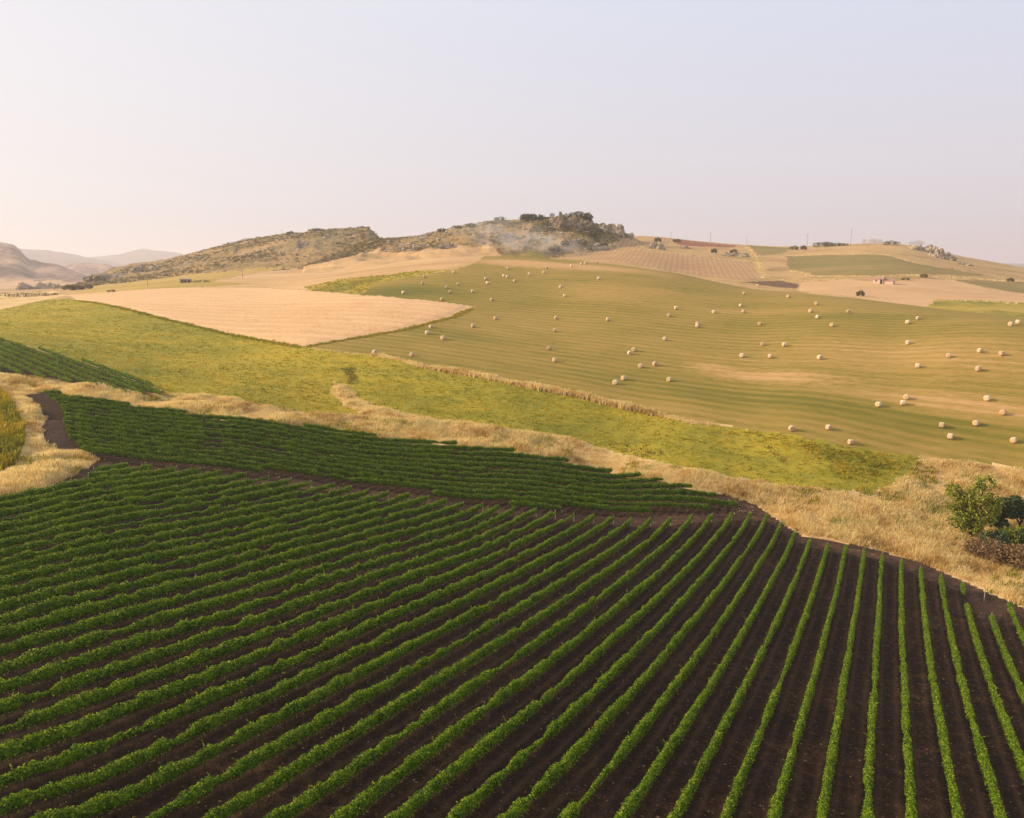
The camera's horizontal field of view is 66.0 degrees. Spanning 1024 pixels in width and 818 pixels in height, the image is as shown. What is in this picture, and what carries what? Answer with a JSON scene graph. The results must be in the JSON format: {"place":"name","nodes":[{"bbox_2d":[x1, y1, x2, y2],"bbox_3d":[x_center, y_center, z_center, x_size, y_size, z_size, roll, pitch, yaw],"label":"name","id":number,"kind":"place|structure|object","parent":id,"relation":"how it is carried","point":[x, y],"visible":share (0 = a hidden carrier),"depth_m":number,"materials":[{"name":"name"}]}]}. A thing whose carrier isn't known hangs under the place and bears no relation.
{"place":"outdoors","nodes":[
{"label":"outdoors","id":0,"kind":"place"},
{"bbox_2d":[0,242,112,282],"bbox_3d":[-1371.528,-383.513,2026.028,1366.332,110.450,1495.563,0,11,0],"label":"hill","id":1,"kind":"structure","parent":0,"point":[16,263],"depth_m":1638.16,"materials":[{"name":"grey plant"}]},
{"bbox_2d":[0,270,288,292],"bbox_3d":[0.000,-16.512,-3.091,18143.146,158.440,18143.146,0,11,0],"label":"field","id":2,"kind":"structure","parent":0,"point":[8,287],"depth_m":1203.08,"materials":[{"name":"beige plant"}]},
{"bbox_2d":[15,282,60,289],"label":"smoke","id":3,"kind":"object","parent":2,"relation":"on","point":[25,286],"visible":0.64,"depth_m":775.47,"materials":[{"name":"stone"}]},
{"bbox_2d":[70,266,289,292],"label":"dry meadow","id":4,"kind":"structure","parent":0,"point":[174,282],"depth_m":453.26,"materials":[{"name":"beige plant"}]},
{"bbox_2d":[69,287,471,345],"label":"wheat field","id":5,"kind":"structure","parent":0,"point":[299,317],"depth_m":265.90,"materials":[{"name":"beige plant"}]},
{"bbox_2d":[53,215,627,289],"bbox_3d":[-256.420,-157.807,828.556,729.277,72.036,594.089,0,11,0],"label":"rocky hill","id":6,"kind":"structure","parent":0,"point":[325,247],"depth_m":637.71,"materials":[{"name":"grey stone"}]},
{"bbox_2d":[53,214,627,288],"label":"scrub","id":7,"kind":"object","parent":6,"relation":"on","point":[358,247],"visible":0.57,"depth_m":648.30,"materials":[{"name":"green plant"}]},
{"bbox_2d":[109,218,612,278],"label":"strewn rocks","id":8,"kind":"object","parent":6,"relation":"on","point":[424,237],"visible":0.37,"depth_m":653.55,"materials":[{"name":"stone"}]},
{"bbox_2d":[553,211,593,229],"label":"rock outcrop","id":9,"kind":"object","parent":6,"relation":"on","point":[560,222],"visible":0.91,"depth_m":619.14,"materials":[{"name":"grey stone"}]},
{"bbox_2d":[597,223,624,236],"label":"rock outcrop","id":10,"kind":"object","parent":6,"relation":"on","point":[618,229],"visible":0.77,"depth_m":634.97,"materials":[{"name":"stone"}]},
{"bbox_2d":[195,243,500,289],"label":"straw field","id":11,"kind":"structure","parent":0,"point":[373,263],"depth_m":435.67,"materials":[{"name":"beige plant"}]},
{"bbox_2d":[0,298,920,491],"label":"meadow","id":12,"kind":"structure","parent":0,"point":[706,453],"depth_m":173.79,"materials":[{"name":"green plant"}]},
{"bbox_2d":[74,299,473,347],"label":"field edge weeds","id":13,"kind":"object","parent":12,"relation":"on","point":[455,315],"visible":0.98,"depth_m":240.68,"materials":[{"name":"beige plant"}]},
{"bbox_2d":[369,352,712,424],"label":"tall dry grass","id":14,"kind":"structure","parent":12,"relation":"on","point":[591,397],"depth_m":178.40,"materials":[{"name":"beige plant"}]},
{"bbox_2d":[735,428,913,482],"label":"flowering weeds","id":15,"kind":"object","parent":12,"relation":"on","point":[848,455],"visible":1,"depth_m":147.28,"materials":[{"name":"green plant"}]},
{"bbox_2d":[0,341,1023,817],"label":"vineyard soil","id":16,"kind":"structure","parent":0,"point":[848,799],"depth_m":65.84,"materials":[{"name":"brown soil"}]},
{"bbox_2d":[0,355,46,377],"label":"vine row","id":17,"kind":"object","parent":16,"relation":"on","point":[28,369],"visible":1,"depth_m":165.05,"materials":[{"name":"green plant"}]},
{"bbox_2d":[0,350,72,381],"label":"vine row","id":18,"kind":"object","parent":16,"relation":"on","point":[30,363],"visible":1,"depth_m":167.17,"materials":[{"name":"green plant"}]},
{"bbox_2d":[0,345,97,384],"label":"vine row","id":19,"kind":"object","parent":16,"relation":"on","point":[49,366],"visible":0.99,"depth_m":169.39,"materials":[{"name":"green plant"}]},
{"bbox_2d":[0,341,126,391],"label":"vine row","id":20,"kind":"object","parent":16,"relation":"on","point":[55,363],"visible":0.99,"depth_m":171.27,"materials":[{"name":"green plant"}]},
{"bbox_2d":[0,337,144,393],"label":"vine row","id":21,"kind":"object","parent":16,"relation":"on","point":[90,372],"visible":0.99,"depth_m":172.32,"materials":[{"name":"green plant"}]},
{"bbox_2d":[47,393,129,404],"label":"vine row","id":22,"kind":"object","parent":16,"relation":"on","point":[89,398],"visible":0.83,"depth_m":144.43,"materials":[{"name":"green plant"}]},
{"bbox_2d":[0,465,177,502],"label":"vine row","id":23,"kind":"object","parent":16,"relation":"on","point":[67,485],"visible":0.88,"depth_m":100.20,"materials":[{"name":"green plant"}]},
{"bbox_2d":[38,346,160,394],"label":"vine row","id":24,"kind":"object","parent":16,"relation":"on","point":[108,373],"visible":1,"depth_m":170.79,"materials":[{"name":"green plant"}]},
{"bbox_2d":[0,467,201,509],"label":"vine row","id":25,"kind":"object","parent":16,"relation":"on","point":[71,490],"visible":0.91,"depth_m":99.72,"materials":[{"name":"green plant"}]},
{"bbox_2d":[0,468,221,519],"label":"vine row","id":26,"kind":"object","parent":16,"relation":"on","point":[75,496],"visible":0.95,"depth_m":97.02,"materials":[{"name":"green plant"}]},
{"bbox_2d":[81,358,153,385],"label":"vine row","id":27,"kind":"object","parent":16,"relation":"on","point":[128,376],"visible":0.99,"depth_m":171.37,"materials":[{"name":"green plant"}]},
{"bbox_2d":[88,464,152,478],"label":"vine row","id":28,"kind":"object","parent":16,"relation":"on","point":[144,467],"visible":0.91,"depth_m":108.08,"materials":[{"name":"green plant"}]},
{"bbox_2d":[0,472,246,522],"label":"vine row","id":29,"kind":"object","parent":16,"relation":"on","point":[218,479],"visible":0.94,"depth_m":97.54,"materials":[{"name":"green plant"}]},
{"bbox_2d":[0,476,269,531],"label":"vine row","id":30,"kind":"object","parent":16,"relation":"on","point":[39,519],"visible":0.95,"depth_m":94.12,"materials":[{"name":"green plant"}]},
{"bbox_2d":[0,477,291,539],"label":"vine row","id":31,"kind":"object","parent":16,"relation":"on","point":[115,510],"visible":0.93,"depth_m":91.73,"materials":[{"name":"green plant"}]},
{"bbox_2d":[0,480,311,549],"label":"vine row","id":32,"kind":"object","parent":16,"relation":"on","point":[61,529],"visible":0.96,"depth_m":90.87,"materials":[{"name":"green plant"}]},
{"bbox_2d":[0,483,334,557],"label":"vine row","id":33,"kind":"object","parent":16,"relation":"on","point":[73,535],"visible":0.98,"depth_m":87.70,"materials":[{"name":"green plant"}]},
{"bbox_2d":[0,485,352,566],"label":"vine row","id":34,"kind":"object","parent":16,"relation":"on","point":[85,541],"visible":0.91,"depth_m":87.30,"materials":[{"name":"green plant"}]},
{"bbox_2d":[0,488,369,575],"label":"vine row","id":35,"kind":"object","parent":16,"relation":"on","point":[53,557],"visible":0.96,"depth_m":84.42,"materials":[{"name":"green plant"}]},
{"bbox_2d":[0,490,389,586],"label":"vine row","id":36,"kind":"object","parent":16,"relation":"on","point":[53,568],"visible":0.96,"depth_m":82.40,"materials":[{"name":"green plant"}]},
{"bbox_2d":[0,492,409,599],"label":"vine row","id":37,"kind":"object","parent":16,"relation":"on","point":[63,577],"visible":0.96,"depth_m":79.76,"materials":[{"name":"green plant"}]},
{"bbox_2d":[51,396,376,436],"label":"vine row","id":38,"kind":"object","parent":16,"relation":"on","point":[128,406],"visible":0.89,"depth_m":143.32,"materials":[{"name":"green plant"}]},
{"bbox_2d":[0,494,429,613],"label":"vine row","id":39,"kind":"object","parent":16,"relation":"on","point":[40,595],"visible":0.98,"depth_m":78.85,"materials":[{"name":"green plant"}]},
{"bbox_2d":[0,497,447,626],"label":"vine row","id":40,"kind":"object","parent":16,"relation":"on","point":[42,606],"visible":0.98,"depth_m":75.75,"materials":[{"name":"green plant"}]},
{"bbox_2d":[0,501,463,641],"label":"vine row","id":41,"kind":"object","parent":16,"relation":"on","point":[57,617],"visible":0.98,"depth_m":72.20,"materials":[{"name":"green plant"}]},
{"bbox_2d":[0,502,483,659],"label":"vine row","id":42,"kind":"object","parent":16,"relation":"on","point":[88,623],"visible":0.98,"depth_m":71.45,"materials":[{"name":"green plant"}]},
{"bbox_2d":[0,504,499,677],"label":"vine row","id":43,"kind":"object","parent":16,"relation":"on","point":[39,655],"visible":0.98,"depth_m":68.02,"materials":[{"name":"green plant"}]},
{"bbox_2d":[56,400,456,444],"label":"vine row","id":44,"kind":"object","parent":16,"relation":"on","point":[287,425],"visible":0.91,"depth_m":142.95,"materials":[{"name":"green plant"}]},
{"bbox_2d":[0,506,515,697],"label":"vine row","id":45,"kind":"object","parent":16,"relation":"on","point":[137,641],"visible":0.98,"depth_m":64.57,"materials":[{"name":"green plant"}]},
{"bbox_2d":[0,507,536,722],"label":"vine row","id":46,"kind":"object","parent":16,"relation":"on","point":[12,703],"visible":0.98,"depth_m":64.11,"materials":[{"name":"green plant"}]},
{"bbox_2d":[0,509,555,739],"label":"vine row","id":47,"kind":"object","parent":16,"relation":"on","point":[85,700],"visible":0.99,"depth_m":60.10,"materials":[{"name":"green plant"}]},
{"bbox_2d":[0,514,574,766],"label":"vine row","id":48,"kind":"object","parent":16,"relation":"on","point":[14,748],"visible":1,"depth_m":56.49,"materials":[{"name":"green plant"}]},
{"bbox_2d":[60,402,515,451],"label":"vine row","id":49,"kind":"object","parent":16,"relation":"on","point":[291,431],"visible":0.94,"depth_m":141.18,"materials":[{"name":"green plant"}]},
{"bbox_2d":[0,513,594,798],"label":"vine row","id":50,"kind":"object","parent":16,"relation":"on","point":[79,752],"visible":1,"depth_m":55.64,"materials":[{"name":"green plant"}]},
{"bbox_2d":[0,515,613,817],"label":"vine row","id":51,"kind":"object","parent":16,"relation":"on","point":[84,780],"visible":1,"depth_m":52.78,"materials":[{"name":"green plant"}]},
{"bbox_2d":[62,406,568,462],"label":"vine row","id":52,"kind":"object","parent":16,"relation":"on","point":[512,454],"visible":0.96,"depth_m":139.37,"materials":[{"name":"green plant"}]},
{"bbox_2d":[31,517,631,817],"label":"vine row","id":53,"kind":"object","parent":16,"relation":"on","point":[168,773],"visible":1,"depth_m":52.02,"materials":[{"name":"green plant"}]},
{"bbox_2d":[62,411,611,472],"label":"vine row","id":54,"kind":"object","parent":16,"relation":"on","point":[381,452],"visible":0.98,"depth_m":137.74,"materials":[{"name":"green plant"}]},
{"bbox_2d":[63,415,641,478],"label":"vine row","id":55,"kind":"object","parent":16,"relation":"on","point":[240,436],"visible":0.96,"depth_m":135.05,"materials":[{"name":"green plant"}]},
{"bbox_2d":[62,419,662,483],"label":"vine row","id":56,"kind":"object","parent":16,"relation":"on","point":[435,466],"visible":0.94,"depth_m":133.21,"materials":[{"name":"green plant"}]},
{"bbox_2d":[81,445,651,512],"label":"vine row","id":57,"kind":"object","parent":16,"relation":"on","point":[259,469],"visible":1,"depth_m":122.44,"materials":[{"name":"green plant"}]},
{"bbox_2d":[64,424,691,489],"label":"vine row","id":58,"kind":"object","parent":16,"relation":"on","point":[387,467],"visible":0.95,"depth_m":131.29,"materials":[{"name":"green plant"}]},
{"bbox_2d":[66,428,716,497],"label":"vine row","id":59,"kind":"object","parent":16,"relation":"on","point":[411,474],"visible":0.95,"depth_m":128.80,"materials":[{"name":"green plant"}]},
{"bbox_2d":[133,517,651,817],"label":"vine row","id":60,"kind":"object","parent":16,"relation":"on","point":[198,790],"visible":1,"depth_m":54.17,"materials":[{"name":"green plant"}]},
{"bbox_2d":[76,439,710,510],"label":"vine row","id":61,"kind":"object","parent":16,"relation":"on","point":[314,472],"visible":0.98,"depth_m":123.86,"materials":[{"name":"green plant"}]},
{"bbox_2d":[68,434,738,506],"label":"vine row","id":62,"kind":"object","parent":16,"relation":"on","point":[508,485],"visible":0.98,"depth_m":126.67,"materials":[{"name":"green plant"}]},
{"bbox_2d":[201,516,671,817],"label":"vine row","id":63,"kind":"object","parent":16,"relation":"on","point":[277,779],"visible":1,"depth_m":54.66,"materials":[{"name":"green plant"}]},
{"bbox_2d":[262,513,693,817],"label":"vine row","id":64,"kind":"object","parent":16,"relation":"on","point":[310,797],"visible":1,"depth_m":56.13,"materials":[{"name":"green plant"}]},
{"bbox_2d":[0,508,1022,817],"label":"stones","id":65,"kind":"object","parent":16,"relation":"on","point":[594,676],"visible":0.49,"depth_m":65.52,"materials":[{"name":"stone"}]},
{"bbox_2d":[330,514,712,817],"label":"vine row","id":66,"kind":"object","parent":16,"relation":"on","point":[374,792],"visible":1,"depth_m":57.19,"materials":[{"name":"green plant"}]},
{"bbox_2d":[508,500,561,509],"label":"vine row","id":67,"kind":"object","parent":16,"relation":"on","point":[522,503],"visible":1,"depth_m":121.23,"materials":[{"name":"green plant"}]},
{"bbox_2d":[384,512,732,817],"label":"vine row","id":68,"kind":"object","parent":16,"relation":"on","point":[471,756],"visible":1,"depth_m":56.84,"materials":[{"name":"green plant"}]},
{"bbox_2d":[446,511,751,817],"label":"vine row","id":69,"kind":"object","parent":16,"relation":"on","point":[479,796],"visible":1,"depth_m":60.55,"materials":[{"name":"green plant"}]},
{"bbox_2d":[495,512,769,817],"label":"vine row","id":70,"kind":"object","parent":16,"relation":"on","point":[573,753],"visible":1,"depth_m":59.05,"materials":[{"name":"green plant"}]},
{"bbox_2d":[557,521,781,817],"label":"vine row","id":71,"kind":"object","parent":16,"relation":"on","point":[572,810],"visible":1,"depth_m":62.10,"materials":[{"name":"green plant"}]},
{"bbox_2d":[614,529,795,817],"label":"vine row","id":72,"kind":"object","parent":16,"relation":"on","point":[633,799],"visible":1,"depth_m":60.53,"materials":[{"name":"green plant"}]},
{"bbox_2d":[667,537,811,817],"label":"vine row","id":73,"kind":"object","parent":16,"relation":"on","point":[681,806],"visible":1,"depth_m":61.68,"materials":[{"name":"green plant"}]},
{"bbox_2d":[720,542,829,817],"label":"vine row","id":74,"kind":"object","parent":16,"relation":"on","point":[739,781],"visible":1,"depth_m":62.78,"materials":[{"name":"green plant"}]},
{"bbox_2d":[767,545,847,817],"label":"vine row","id":75,"kind":"object","parent":16,"relation":"on","point":[777,801],"visible":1,"depth_m":63.05,"materials":[{"name":"green plant"}]},
{"bbox_2d":[816,547,865,817],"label":"vine row","id":76,"kind":"object","parent":16,"relation":"on","point":[825,792],"visible":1,"depth_m":63.58,"materials":[{"name":"green plant"}]},
{"bbox_2d":[860,552,884,817],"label":"vine row","id":77,"kind":"object","parent":16,"relation":"on","point":[868,778],"visible":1,"depth_m":64.24,"materials":[{"name":"green plant"}]},
{"bbox_2d":[898,558,917,817],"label":"vine row","id":78,"kind":"object","parent":16,"relation":"on","point":[911,811],"visible":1,"depth_m":64.18,"materials":[{"name":"green plant"}]},
{"bbox_2d":[918,566,963,817],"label":"vine row","id":79,"kind":"object","parent":16,"relation":"on","point":[939,718],"visible":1,"depth_m":65.33,"materials":[{"name":"green plant"}]},
{"bbox_2d":[938,574,1006,817],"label":"vine row","id":80,"kind":"object","parent":16,"relation":"on","point":[990,782],"visible":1,"depth_m":65.26,"materials":[{"name":"green plant"}]},
{"bbox_2d":[960,581,1023,784],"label":"vine row","id":81,"kind":"object","parent":16,"relation":"on","point":[1013,744],"visible":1,"depth_m":70.89,"materials":[{"name":"green plant"}]},
{"bbox_2d":[988,614,1023,708],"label":"vine row","id":82,"kind":"object","parent":16,"relation":"on","point":[1008,661],"visible":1,"depth_m":82.04,"materials":[{"name":"green plant"}]},
{"bbox_2d":[1007,600,1023,648],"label":"vine row","id":83,"kind":"object","parent":16,"relation":"on","point":[1016,623],"visible":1,"depth_m":94.90,"materials":[{"name":"green plant"}]},
{"bbox_2d":[0,420,1023,624],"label":"farm track","id":84,"kind":"structure","parent":0,"point":[54,432],"depth_m":120.29,"materials":[{"name":"soil"}]},
{"bbox_2d":[0,291,1023,607],"bbox_3d":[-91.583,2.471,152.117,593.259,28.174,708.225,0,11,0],"label":"grass bank","id":85,"kind":"structure","parent":0,"point":[6,301],"depth_m":145.25,"materials":[{"name":"beige plant"}]},
{"bbox_2d":[0,388,26,471],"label":"flowering weeds","id":86,"kind":"object","parent":85,"relation":"on","point":[12,433],"visible":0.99,"depth_m":119.14,"materials":[{"name":"yellow plant"}]},
{"bbox_2d":[944,474,1003,536],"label":"young tree","id":87,"kind":"object","parent":85,"relation":"on","point":[972,516],"visible":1,"depth_m":123.20,"materials":[{"name":"green plant"}]},
{"bbox_2d":[962,536,1003,559],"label":"bramble","id":88,"kind":"object","parent":85,"relation":"on","point":[970,546],"visible":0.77,"depth_m":118.94,"materials":[{"name":"brown plant"}]},
{"bbox_2d":[978,528,1008,548],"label":"bush","id":89,"kind":"object","parent":85,"relation":"on","point":[998,533],"visible":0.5,"depth_m":120.63,"materials":[{"name":"green plant"}]},
{"bbox_2d":[977,540,1023,568],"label":"bramble","id":90,"kind":"object","parent":85,"relation":"on","point":[988,555],"visible":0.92,"depth_m":116.44,"materials":[{"name":"brown plant"}]},
{"bbox_2d":[989,497,1014,529],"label":"olive tree","id":91,"kind":"object","parent":85,"relation":"on","point":[1007,506],"visible":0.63,"depth_m":125.70,"materials":[{"name":"green plant"}]},
{"bbox_2d":[1001,525,1023,549],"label":"bush","id":92,"kind":"object","parent":85,"relation":"on","point":[1011,535],"visible":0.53,"depth_m":120.70,"materials":[{"name":"green plant"}]},
{"bbox_2d":[1009,495,1023,526],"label":"olive tree","id":93,"kind":"object","parent":85,"relation":"on","point":[1018,511],"visible":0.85,"depth_m":125.78,"materials":[{"name":"green plant"}]},
{"bbox_2d":[0,0,1023,263],"label":"sky","id":94,"kind":"structure","parent":0,"point":[185,127],"materials":[{"name":"white"}]},
{"bbox_2d":[1,236,1023,364],"bbox_3d":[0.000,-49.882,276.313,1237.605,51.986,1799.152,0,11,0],"label":"hillside","id":95,"kind":"structure","parent":0,"point":[775,265],"depth_m":546.27,"materials":[{"name":"beige plant"}]},
{"bbox_2d":[556,238,1023,303],"bbox_3d":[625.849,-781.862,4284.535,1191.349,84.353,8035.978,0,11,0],"label":"margin weeds","id":96,"kind":"object","parent":95,"relation":"on","point":[756,262],"visible":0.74,"depth_m":488.43,"materials":[{"name":"green plant"}]},
{"bbox_2d":[927,248,956,260],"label":"rock outcrop","id":97,"kind":"object","parent":95,"relation":"on","point":[940,254],"visible":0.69,"depth_m":598.57,"materials":[{"name":"stone"}]},
{"bbox_2d":[18,248,1023,266],"bbox_3d":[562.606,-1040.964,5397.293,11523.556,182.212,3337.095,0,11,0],"label":"mountain","id":98,"kind":"structure","parent":0,"point":[122,259],"depth_m":5051.92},
{"bbox_2d":[21,268,1023,451],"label":"wild field","id":99,"kind":"structure","parent":0,"point":[1013,309],"depth_m":319.82,"materials":[{"name":"plant"}]},
{"bbox_2d":[304,269,452,292],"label":"strip weeds","id":100,"kind":"object","parent":99,"relation":"on","point":[363,279],"visible":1,"depth_m":323.42,"materials":[{"name":"green plant"}]},
{"bbox_2d":[558,238,762,279],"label":"ploughed field","id":101,"kind":"structure","parent":0,"point":[688,264],"depth_m":515.38,"materials":[{"name":"beige soil"}]},
{"bbox_2d":[310,251,1023,467],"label":"stubble field","id":102,"kind":"structure","parent":0,"point":[857,372],"depth_m":202.57,"materials":[{"name":"green plant"}]},
{"bbox_2d":[673,239,736,246],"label":"red field","id":103,"kind":"structure","parent":0,"point":[691,243],"depth_m":706.52,"materials":[{"name":"soil"}]},
{"bbox_2d":[747,281,798,287],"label":"dark field","id":104,"kind":"structure","parent":0,"point":[782,284],"depth_m":401.70,"materials":[{"name":"brown soil"}]},
{"bbox_2d":[746,245,1023,292],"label":"green field","id":105,"kind":"structure","parent":0,"point":[857,265],"depth_m":493.29,"materials":[{"name":"green plant"}]},
{"bbox_2d":[796,279,1023,306],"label":"fallow field","id":106,"kind":"structure","parent":0,"point":[919,292],"depth_m":373.51,"materials":[{"name":"soil"}]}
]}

